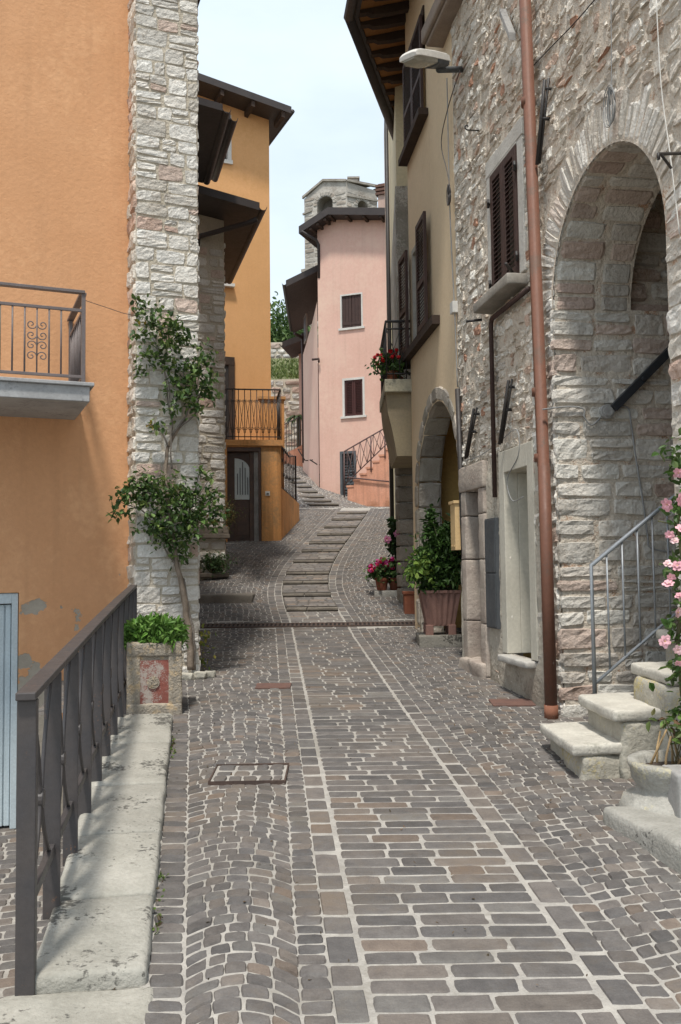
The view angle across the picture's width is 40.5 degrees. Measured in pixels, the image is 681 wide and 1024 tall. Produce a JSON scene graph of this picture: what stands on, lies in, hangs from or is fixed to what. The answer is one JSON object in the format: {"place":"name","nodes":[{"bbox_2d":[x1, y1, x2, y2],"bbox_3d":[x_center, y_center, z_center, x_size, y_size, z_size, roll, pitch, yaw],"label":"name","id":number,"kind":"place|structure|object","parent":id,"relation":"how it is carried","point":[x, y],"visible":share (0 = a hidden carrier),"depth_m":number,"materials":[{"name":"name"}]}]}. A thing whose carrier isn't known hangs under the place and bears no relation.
{"place":"outdoors","nodes":[
{"label":"outdoors","id":0,"kind":"place"},
{"bbox_2d":[9,763,9,799],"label":"hillside","id":1,"kind":"structure","parent":0,"point":[9,781],"depth_m":11.10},
{"bbox_2d":[271,342,298,358],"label":"garden wall","id":2,"kind":"structure","parent":1,"relation":"on","point":[278,350],"depth_m":46.57,"materials":[{"name":"stone"}]},
{"bbox_2d":[270,291,317,341],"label":"tree","id":3,"kind":"object","parent":1,"relation":"on","point":[279,332],"visible":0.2,"depth_m":49.19,"materials":[{"name":"green plant"}]},
{"bbox_2d":[282,183,386,496],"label":"pink house","id":4,"kind":"structure","parent":1,"relation":"on","point":[337,292],"depth_m":30.19,"materials":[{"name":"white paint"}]},
{"bbox_2d":[304,313,307,343],"bbox_3d":[-1.288,-6.757,34.023,0.056,0.979,0.700,0,-4,-9],"label":"window","id":5,"kind":"structure","parent":4,"relation":"in","point":[305,341],"depth_m":33.68,"materials":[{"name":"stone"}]},
{"bbox_2d":[338,292,364,330],"bbox_3d":[0.367,-6.545,30.149,0.903,1.196,0.150,-2,-4,21],"label":"window frame","id":6,"kind":"structure","parent":4,"relation":"in","point":[351,305],"depth_m":30.15,"materials":[{"name":"white paint"}]},
{"bbox_2d":[340,377,366,418],"bbox_3d":[0.434,-3.705,29.964,0.890,1.323,0.150,-2,-4,21],"label":"window frame","id":7,"kind":"structure","parent":4,"relation":"in","point":[353,389],"depth_m":29.97,"materials":[{"name":"white paint"}]},
{"bbox_2d":[301,176,377,326],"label":"bell tower","id":8,"kind":"structure","parent":1,"relation":"on","point":[349,191],"depth_m":64.37,"materials":[{"name":"stone"}]},
{"bbox_2d":[0,828,62,996],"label":"yard ground","id":9,"kind":"structure","parent":0,"point":[6,973],"depth_m":6.35,"materials":[{"name":"grey concrete"}]},
{"bbox_2d":[0,0,129,828],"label":"orange house","id":10,"kind":"structure","parent":9,"relation":"on","point":[64,234],"depth_m":8.78,"materials":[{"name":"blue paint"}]},
{"bbox_2d":[0,593,17,828],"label":"garage door","id":11,"kind":"structure","parent":10,"relation":"in","point":[8,613],"depth_m":8.46,"materials":[{"name":"blue metal"}]},
{"bbox_2d":[0,826,63,998],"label":"yard paving","id":12,"kind":"structure","parent":0,"point":[7,946],"depth_m":6.41,"materials":[{"name":"grey stone"}]},
{"bbox_2d":[271,357,298,379],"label":"grass bank","id":13,"kind":"structure","parent":0,"point":[282,365],"depth_m":44.70,"materials":[{"name":"plant"}]},
{"bbox_2d":[197,0,384,325],"label":"sky","id":14,"kind":"structure","parent":0,"point":[302,55],"materials":[{"name":"white"}]},
{"bbox_2d":[284,464,388,507],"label":"street","id":15,"kind":"structure","parent":0,"point":[347,504],"depth_m":28.07,"materials":[{"name":"grey stone"}]},
{"bbox_2d":[284,416,302,466],"bbox_3d":[-1.786,-2.040,35.980,1.134,3.652,0.180,2,-4,-37],"label":"garden fence","id":16,"kind":"object","parent":15,"relation":"on","point":[295,452],"visible":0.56,"depth_m":35.94,"materials":[{"name":"metal"}]},
{"bbox_2d":[285,414,301,446],"bbox_3d":[-1.666,-3.157,36.489,1.361,1.332,1.252,-2,-4,23],"label":"palm","id":17,"kind":"object","parent":15,"relation":"on","point":[293,417],"visible":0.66,"depth_m":36.39,"materials":[{"name":"green plant"}]},
{"bbox_2d":[343,429,389,506],"bbox_3d":[1.198,-1.104,28.914,2.074,3.586,0.981,-2,-4,21],"label":"outdoor stair","id":18,"kind":"object","parent":15,"relation":"on","point":[370,487],"visible":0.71,"depth_m":28.56,"materials":[{"name":"pink paint"}]},
{"bbox_2d":[10,466,680,1023],"bbox_3d":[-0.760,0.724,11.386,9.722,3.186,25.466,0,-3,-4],"label":"cobbled street","id":19,"kind":"structure","parent":0,"point":[166,960],"depth_m":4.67,"materials":[{"name":"grey stone"}]},
{"bbox_2d":[0,713,172,1023],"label":"kerb","id":20,"kind":"structure","parent":19,"relation":"on","point":[94,949],"depth_m":3.54,"materials":[{"name":"stone"}]},
{"bbox_2d":[15,585,136,996],"bbox_3d":[-1.448,1.132,5.671,0.064,1.278,5.526,0,-4,-9],"label":"metal railing","id":21,"kind":"object","parent":20,"relation":"on","point":[76,743],"visible":0.91,"depth_m":3.55,"materials":[{"name":"metal"}]},
{"bbox_2d":[126,641,182,715],"bbox_3d":[-1.467,1.308,7.280,0.430,0.600,0.439,0,-4,-11],"label":"concrete planter","id":22,"kind":"object","parent":19,"relation":"on","point":[154,678],"visible":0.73,"depth_m":7.08,"materials":[{"name":"concrete"}]},
{"bbox_2d":[124,611,190,652],"bbox_3d":[-1.472,0.953,7.327,0.564,0.350,0.564,-1,-3,0],"label":"leafy herb","id":23,"kind":"object","parent":22,"relation":"in","point":[157,628],"visible":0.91,"depth_m":7.13,"materials":[{"name":"green plant"}]},
{"bbox_2d":[126,0,200,671],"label":"stone pillar","id":24,"kind":"structure","parent":19,"relation":"on","point":[163,248],"depth_m":8.88,"materials":[{"name":"stone"}]},
{"bbox_2d":[86,300,143,317],"bbox_3d":[-1.917,-1.846,8.585,0.012,0.116,1.418,-2,-4,25],"label":"clothes line","id":25,"kind":"object","parent":24,"relation":"attached to","point":[111,309],"visible":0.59,"depth_m":8.28,"materials":[{"name":"fabric"}]},
{"bbox_2d":[153,732,176,933],"bbox_3d":[-0.920,1.551,4.933,0.062,0.217,3.127,0,-4,-9],"label":"moss","id":26,"kind":"object","parent":19,"relation":"on","point":[159,915],"visible":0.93,"depth_m":3.76,"materials":[{"name":"green plant"}]},
{"bbox_2d":[182,670,215,680],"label":"edging stones","id":27,"kind":"object","parent":19,"relation":"on","point":[192,675],"visible":0.91,"depth_m":8.60,"materials":[{"name":"white stone"}]},
{"bbox_2d":[106,293,229,669],"bbox_3d":[-1.573,-0.277,8.571,1.136,3.508,0.554,2,-4,-36],"label":"climbing rose","id":28,"kind":"object","parent":27,"relation":"on","point":[186,494],"visible":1,"depth_m":8.60,"materials":[{"name":"green plant"}]},
{"bbox_2d":[199,624,216,670],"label":"sprig","id":29,"kind":"object","parent":19,"relation":"on","point":[201,633],"visible":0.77,"depth_m":8.99,"materials":[{"name":"green plant"}]},
{"bbox_2d":[198,526,229,577],"bbox_3d":[-2.448,0.671,15.420,1.130,0.847,0.510,1,-4,-23],"label":"stone trough","id":30,"kind":"object","parent":19,"relation":"on","point":[224,534],"visible":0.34,"depth_m":15.35,"materials":[{"name":"grey stone"}]},
{"bbox_2d":[200,549,239,576],"bbox_3d":[-2.064,0.834,15.278,0.910,0.494,0.485,-1,-3,0],"label":"shrub","id":31,"kind":"object","parent":30,"relation":"in","point":[215,565],"visible":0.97,"depth_m":15.28,"materials":[{"name":"green plant"}]},
{"bbox_2d":[203,495,245,540],"bbox_3d":[-2.117,0.085,15.605,1.052,0.847,0.657,-1,-3,0],"label":"shrub","id":32,"kind":"object","parent":30,"relation":"in","point":[229,513],"visible":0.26,"depth_m":15.59,"materials":[{"name":"green plant"}]},
{"bbox_2d":[199,593,254,603],"bbox_3d":[-1.964,1.345,13.986,1.331,0.217,0.692,-1,-3,0],"label":"stone step","id":33,"kind":"object","parent":19,"relation":"on","point":[208,598],"visible":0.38,"depth_m":13.65,"materials":[{"name":"stone"}]},
{"bbox_2d":[197,97,266,579],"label":"stone house","id":34,"kind":"structure","parent":19,"relation":"on","point":[228,226],"depth_m":15.53,"materials":[{"name":"stone"}]},
{"bbox_2d":[197,73,294,543],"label":"orange tower house","id":35,"kind":"structure","parent":19,"relation":"on","point":[254,429],"depth_m":20.97,"materials":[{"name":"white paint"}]},
{"bbox_2d":[223,142,232,164],"bbox_3d":[-2.771,-8.553,21.153,0.556,1.171,0.210,1,-4,-23],"label":"window","id":36,"kind":"structure","parent":35,"relation":"in","point":[228,159],"depth_m":21.15,"materials":[{"name":"white paint"}]},
{"bbox_2d":[224,357,234,439],"bbox_3d":[-3.005,-2.438,20.574,1.326,2.144,0.070,1,-4,-23],"label":"terrace door","id":37,"kind":"structure","parent":35,"relation":"in","point":[229,361],"depth_m":20.79,"materials":[{"name":"brown wood"}]},
{"bbox_2d":[227,447,261,540],"bbox_3d":[-2.001,-0.339,19.154,0.702,1.994,0.232,0,-4,-8],"label":"door","id":38,"kind":"structure","parent":35,"relation":"in","point":[243,463],"depth_m":19.14,"materials":[{"name":"brown wood"}]},
{"bbox_2d":[208,763,288,785],"bbox_3d":[-0.533,1.551,5.430,0.442,0.067,0.372,-1,-3,0],"label":"sett filled cover","id":39,"kind":"object","parent":19,"relation":"on","point":[259,773],"visible":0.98,"depth_m":5.39,"materials":[{"name":"metal"}]},
{"bbox_2d":[255,683,291,688],"bbox_3d":[-0.596,1.558,8.191,0.311,0.054,0.222,-1,-3,0],"label":"manhole cover","id":40,"kind":"object","parent":19,"relation":"on","point":[273,685],"visible":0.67,"depth_m":8.16,"materials":[{"name":"brown metal"}]},
{"bbox_2d":[271,379,298,453],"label":"terrace wall","id":41,"kind":"structure","parent":19,"relation":"on","point":[289,388],"depth_m":40.83,"materials":[{"name":"stone"}]},
{"bbox_2d":[281,488,298,537],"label":"stair wall","id":42,"kind":"structure","parent":19,"relation":"on","point":[290,512],"depth_m":20.26,"materials":[{"name":"orange paint"}]},
{"bbox_2d":[281,447,296,500],"bbox_3d":[-1.188,-0.647,20.741,0.043,1.558,2.585,-1,-3,5],"label":"stair railing","id":43,"kind":"object","parent":42,"relation":"on","point":[290,466],"visible":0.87,"depth_m":21.02,"materials":[{"name":"black metal"}]},
{"bbox_2d":[279,331,318,444],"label":"cottage","id":44,"kind":"structure","parent":19,"relation":"on","point":[291,347],"depth_m":38.15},
{"bbox_2d":[200,621,414,628],"bbox_3d":[-1.157,1.515,12.181,4.451,0.077,0.230,-1,-3,0],"label":"drain grate","id":45,"kind":"object","parent":19,"relation":"on","point":[317,624],"visible":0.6,"depth_m":12.18,"materials":[{"name":"metal"}]},
{"bbox_2d":[284,476,338,506],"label":"street steps","id":46,"kind":"structure","parent":19,"relation":"on","point":[309,492],"depth_m":26.70,"materials":[{"name":"grey stone"}]},
{"bbox_2d":[282,511,367,611],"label":"street steps","id":47,"kind":"structure","parent":19,"relation":"on","point":[310,567],"depth_m":16.04,"materials":[{"name":"grey stone"}]},
{"bbox_2d":[369,580,375,586],"bbox_3d":[0.535,1.134,14.658,0.153,0.131,0.130,-1,-3,0],"label":"white stone","id":48,"kind":"object","parent":19,"relation":"on","point":[373,582],"visible":0.51,"depth_m":14.60,"materials":[{"name":"stone"}]},
{"bbox_2d":[374,590,396,596],"bbox_3d":[0.846,1.277,14.098,0.665,0.170,0.326,-1,-3,0],"label":"stone ledge","id":49,"kind":"object","parent":19,"relation":"on","point":[388,593],"visible":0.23,"depth_m":13.94,"materials":[{"name":"stone"}]},
{"bbox_2d":[363,557,396,590],"bbox_3d":[0.602,0.943,14.083,0.519,0.506,0.496,-1,-3,0],"label":"potted geranium","id":50,"kind":"object","parent":49,"relation":"on","point":[379,578],"visible":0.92,"depth_m":13.98,"materials":[{"name":"plant"}]},
{"bbox_2d":[377,555,400,589],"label":"potted geranium","id":51,"kind":"object","parent":49,"relation":"on","point":[393,583],"visible":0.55,"depth_m":14.05,"materials":[{"name":"plant"}]},
{"bbox_2d":[383,516,399,569],"bbox_3d":[0.901,0.634,14.281,0.509,1.166,0.552,-1,-3,0],"label":"hibiscus","id":52,"kind":"object","parent":19,"relation":"on","point":[389,541],"visible":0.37,"depth_m":14.23,"materials":[{"name":"plant"}]},
{"bbox_2d":[379,85,435,602],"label":"grey house","id":53,"kind":"structure","parent":19,"relation":"on","point":[395,406],"depth_m":13.74,"materials":[{"name":"beige paint"}]},
{"bbox_2d":[365,347,410,380],"bbox_3d":[0.661,-1.979,12.284,0.680,0.494,0.565,-1,-3,0],"label":"potted geranium","id":54,"kind":"object","parent":53,"relation":"on","point":[382,359],"visible":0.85,"depth_m":12.23,"materials":[{"name":"plant"}]},
{"bbox_2d":[389,353,410,378],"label":"potted geranium","id":55,"kind":"object","parent":53,"relation":"on","point":[402,370],"visible":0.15,"depth_m":12.63,"materials":[{"name":"plant"}]},
{"bbox_2d":[402,591,414,613],"bbox_3d":[1.035,1.295,12.987,0.317,0.360,0.315,-1,-3,0],"label":"terracotta trough","id":56,"kind":"object","parent":19,"relation":"on","point":[408,602],"visible":0.45,"depth_m":12.85,"materials":[{"name":"orange ceramic"}]},
{"bbox_2d":[344,0,530,657],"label":"yellow house","id":57,"kind":"structure","parent":19,"relation":"on","point":[385,35],"depth_m":11.47,"materials":[{"name":"paint"}]},
{"bbox_2d":[398,5,427,166],"bbox_3d":[0.996,-5.363,11.655,0.320,1.415,1.427,0,-3,-6],"label":"window","id":58,"kind":"structure","parent":57,"relation":"in","point":[415,115],"depth_m":11.52,"materials":[{"name":"brown paint"}]},
{"bbox_2d":[398,211,439,368],"bbox_3d":[1.044,-2.752,11.546,0.319,1.435,2.354,0,-4,-6],"label":"window","id":59,"kind":"structure","parent":57,"relation":"in","point":[423,328],"depth_m":11.28,"materials":[{"name":"wood"}]},
{"bbox_2d":[416,632,461,647],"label":"stone slab","id":60,"kind":"structure","parent":19,"relation":"on","point":[441,639],"depth_m":10.42,"materials":[{"name":"stone"}]},
{"bbox_2d":[417,589,460,634],"bbox_3d":[1.148,1.168,10.717,0.466,0.524,0.466,-1,-3,0],"label":"terracotta planter","id":61,"kind":"object","parent":60,"relation":"on","point":[439,607],"visible":0.86,"depth_m":10.53,"materials":[{"name":"pink ceramic"}]},
{"bbox_2d":[382,498,460,593],"bbox_3d":[1.021,0.456,10.759,1.096,1.270,0.819,-1,-3,0],"label":"laurel bush","id":62,"kind":"object","parent":61,"relation":"in","point":[431,566],"visible":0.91,"depth_m":10.62,"materials":[{"name":"green plant"}]},
{"bbox_2d":[275,508,658,1023],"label":"brick strip","id":63,"kind":"object","parent":19,"relation":"attached to","point":[350,1006],"visible":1,"depth_m":3.88,"materials":[{"name":"grey stone"}]},
{"bbox_2d":[115,621,655,987],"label":"leaf litter","id":64,"kind":"object","parent":63,"relation":"on","point":[390,810],"visible":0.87,"depth_m":4.87,"materials":[{"name":"brown plant"}]},
{"bbox_2d":[489,699,535,706],"bbox_3d":[1.368,1.534,7.359,0.336,0.055,0.242,-1,-3,0],"label":"manhole cover","id":65,"kind":"object","parent":19,"relation":"on","point":[511,702],"visible":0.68,"depth_m":7.33,"materials":[{"name":"brown metal"}]},
{"bbox_2d":[421,0,680,717],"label":"rubble stone house","id":66,"kind":"structure","parent":19,"relation":"on","point":[610,236],"depth_m":7.05,"materials":[{"name":"stone"}]},
{"bbox_2d":[399,48,463,72],"bbox_3d":[0.956,-4.327,8.896,0.212,0.405,1.086,-4,-5,39],"label":"street lamp","id":67,"kind":"object","parent":66,"relation":"attached to","point":[438,61],"visible":0.97,"depth_m":8.64,"materials":[{"name":"grey metal"}]},
{"bbox_2d":[446,184,450,205],"bbox_3d":[1.127,-3.295,9.590,0.028,0.235,0.134,0,-4,-10],"label":"cable coil","id":68,"kind":"object","parent":66,"relation":"attached to","point":[448,196],"visible":1,"depth_m":9.58,"materials":[{"name":"paint"}]},
{"bbox_2d":[441,71,459,184],"bbox_3d":[1.133,-3.826,9.387,0.036,0.878,0.895,0,-3,-6],"label":"cable","id":69,"kind":"object","parent":66,"relation":"attached to","point":[443,127],"visible":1,"depth_m":9.64,"materials":[{"name":"paint"}]},
{"bbox_2d":[446,78,457,386],"bbox_3d":[1.155,-2.923,9.544,0.011,3.320,0.173,0,-4,-10],"label":"cable","id":70,"kind":"object","parent":66,"relation":"attached to","point":[450,234],"visible":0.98,"depth_m":9.58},
{"bbox_2d":[450,301,457,314],"bbox_3d":[1.167,-2.100,9.483,0.060,0.120,0.100,0,-4,-10],"label":"junction box","id":71,"kind":"object","parent":66,"relation":"attached to","point":[453,307],"visible":1,"depth_m":9.44,"materials":[{"name":"white paint"}]},
{"bbox_2d":[448,500,460,549],"bbox_3d":[1.177,0.141,9.455,0.083,0.502,0.235,0,-3,-6],"label":"meter box","id":72,"kind":"object","parent":66,"relation":"attached to","point":[455,528],"visible":0.88,"depth_m":9.36,"materials":[{"name":"beige plastic"}]},
{"bbox_2d":[455,388,464,619],"bbox_3d":[1.228,0.144,9.252,0.107,2.788,0.056,-1,-3,0],"label":"drainpipe","id":73,"kind":"object","parent":66,"relation":"attached to","point":[458,425],"visible":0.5,"depth_m":9.29,"materials":[{"name":"black metal"}]},
{"bbox_2d":[464,407,479,458],"bbox_3d":[1.275,-0.752,8.847,0.103,0.459,0.322,0,-4,-10],"label":"iron bar","id":74,"kind":"object","parent":66,"relation":"attached to","point":[474,414],"visible":0.91,"depth_m":8.82,"materials":[{"name":"black metal"}]},
{"bbox_2d":[484,517,500,628],"bbox_3d":[1.368,0.549,8.294,0.048,0.985,0.288,0,-4,-10],"label":"cable cover","id":75,"kind":"object","parent":66,"relation":"attached to","point":[491,528],"visible":1,"depth_m":8.22,"materials":[{"name":"grey metal"}]},
{"bbox_2d":[464,429,523,501],"bbox_3d":[1.363,-0.356,8.341,0.008,0.610,1.583,0,-4,-10],"label":"cable","id":76,"kind":"object","parent":66,"relation":"attached to","point":[512,466],"visible":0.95,"depth_m":7.85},
{"bbox_2d":[466,116,528,322],"bbox_3d":[1.446,-2.497,8.048,0.421,1.467,1.024,0,-4,-12],"label":"window","id":77,"kind":"structure","parent":66,"relation":"in","point":[505,176],"depth_m":7.93,"materials":[{"name":"brown wood"}]},
{"bbox_2d":[498,379,514,444],"bbox_3d":[1.436,-0.853,7.893,0.103,0.527,0.291,0,-4,-10],"label":"iron bar","id":78,"kind":"object","parent":66,"relation":"attached to","point":[509,388],"visible":0.94,"depth_m":7.87,"materials":[{"name":"black metal"}]},
{"bbox_2d":[499,8,515,39],"bbox_3d":[1.415,-4.134,7.815,0.060,0.410,0.221,0,-4,-10],"label":"bracket","id":79,"kind":"object","parent":66,"relation":"attached to","point":[507,24],"visible":1,"depth_m":7.78,"materials":[{"name":"stone"}]},
{"bbox_2d":[489,286,529,496],"bbox_3d":[1.435,-0.969,7.789,0.044,1.621,0.946,0,-4,-10],"label":"conduit","id":80,"kind":"object","parent":66,"relation":"attached to","point":[512,301],"visible":0.95,"depth_m":8.20,"materials":[{"name":"metal"}]},
{"bbox_2d":[498,440,538,668],"bbox_3d":[1.592,0.359,7.731,0.413,1.819,0.807,0,-4,-10],"label":"blind doorway","id":81,"kind":"structure","parent":66,"relation":"in","point":[517,526],"depth_m":7.98,"materials":[{"name":"stone"}]},
{"bbox_2d":[519,0,558,719],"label":"drainpipe","id":82,"kind":"object","parent":66,"relation":"attached to","point":[539,389],"visible":0.99,"depth_m":7.01,"materials":[{"name":"metal"}]},
{"bbox_2d":[535,78,552,164],"bbox_3d":[1.572,-2.985,7.066,0.103,0.592,0.223,0,-4,-10],"label":"iron bar","id":83,"kind":"object","parent":66,"relation":"attached to","point":[543,118],"visible":0.9,"depth_m":7.05,"materials":[{"name":"black metal"}]},
{"bbox_2d":[534,0,594,64],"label":"cable","id":84,"kind":"object","parent":66,"relation":"attached to","point":[565,32],"visible":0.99,"depth_m":6.63,"materials":[{"name":"black metal"}]},
{"bbox_2d":[542,406,600,425],"bbox_3d":[1.747,-0.726,6.955,0.468,0.150,0.012,0,-4,-10],"label":"cable","id":85,"kind":"object","parent":66,"relation":"attached to","point":[574,407],"visible":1,"depth_m":6.96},
{"bbox_2d":[599,404,614,418],"bbox_3d":[2.025,-0.763,7.009,0.110,0.108,0.062,0,-4,-10],"label":"junction box","id":86,"kind":"object","parent":66,"relation":"attached to","point":[606,411],"visible":1,"depth_m":6.98,"materials":[{"name":"plastic"}]},
{"bbox_2d":[603,84,615,127],"bbox_3d":[1.747,-2.625,5.967,0.031,0.277,0.167,0,-4,-10],"label":"cable coil","id":87,"kind":"object","parent":66,"relation":"attached to","point":[610,91],"visible":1,"depth_m":5.97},
{"bbox_2d":[610,0,611,88],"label":"cable","id":88,"kind":"object","parent":66,"relation":"attached to","point":[611,43],"visible":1,"depth_m":5.98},
{"bbox_2d":[611,347,668,410],"bbox_3d":[2.598,-1.302,7.105,1.122,1.077,0.070,0,-4,-10],"label":"metal bracket","id":89,"kind":"object","parent":66,"relation":"attached to","point":[644,376],"visible":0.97,"depth_m":7.02,"materials":[{"name":"black metal"}]},
{"bbox_2d":[622,405,670,552],"bbox_3d":[2.280,-0.250,7.015,0.457,1.127,0.014,0,-4,-10],"label":"cable","id":90,"kind":"object","parent":66,"relation":"attached to","point":[640,481],"visible":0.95,"depth_m":7.01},
{"bbox_2d":[656,0,679,234],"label":"cable","id":91,"kind":"object","parent":66,"relation":"attached to","point":[665,118],"visible":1,"depth_m":5.31,"materials":[{"name":"white paint"}]},
{"bbox_2d":[657,152,680,168],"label":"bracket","id":92,"kind":"object","parent":66,"relation":"attached to","point":[662,154],"visible":1,"depth_m":5.02,"materials":[{"name":"black metal"}]},
{"bbox_2d":[540,629,680,780],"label":"stone steps","id":93,"kind":"structure","parent":19,"relation":"on","point":[608,737],"depth_m":5.33,"materials":[{"name":"white stone"}]},
{"bbox_2d":[589,494,675,693],"bbox_3d":[2.589,0.089,6.363,1.924,2.260,0.030,0,-4,-13],"label":"stair railing","id":94,"kind":"object","parent":93,"relation":"on","point":[595,681],"visible":0.8,"depth_m":6.17,"materials":[{"name":"metal"}]},
{"bbox_2d":[603,806,680,874],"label":"stone plinth","id":95,"kind":"structure","parent":19,"relation":"on","point":[657,836],"depth_m":4.21,"materials":[{"name":"stone"}]},
{"bbox_2d":[616,708,680,816],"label":"round stone planter","id":96,"kind":"object","parent":95,"relation":"on","point":[650,775],"visible":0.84,"depth_m":4.57,"materials":[{"name":"stone"}]},
{"bbox_2d":[649,427,680,747],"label":"pink rose","id":97,"kind":"object","parent":96,"relation":"in","point":[672,575],"visible":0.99,"depth_m":4.68,"materials":[{"name":"plant"}]},
{"bbox_2d":[662,764,680,819],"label":"stone block","id":98,"kind":"structure","parent":95,"relation":"on","point":[675,797],"depth_m":4.37,"materials":[{"name":"stone"}]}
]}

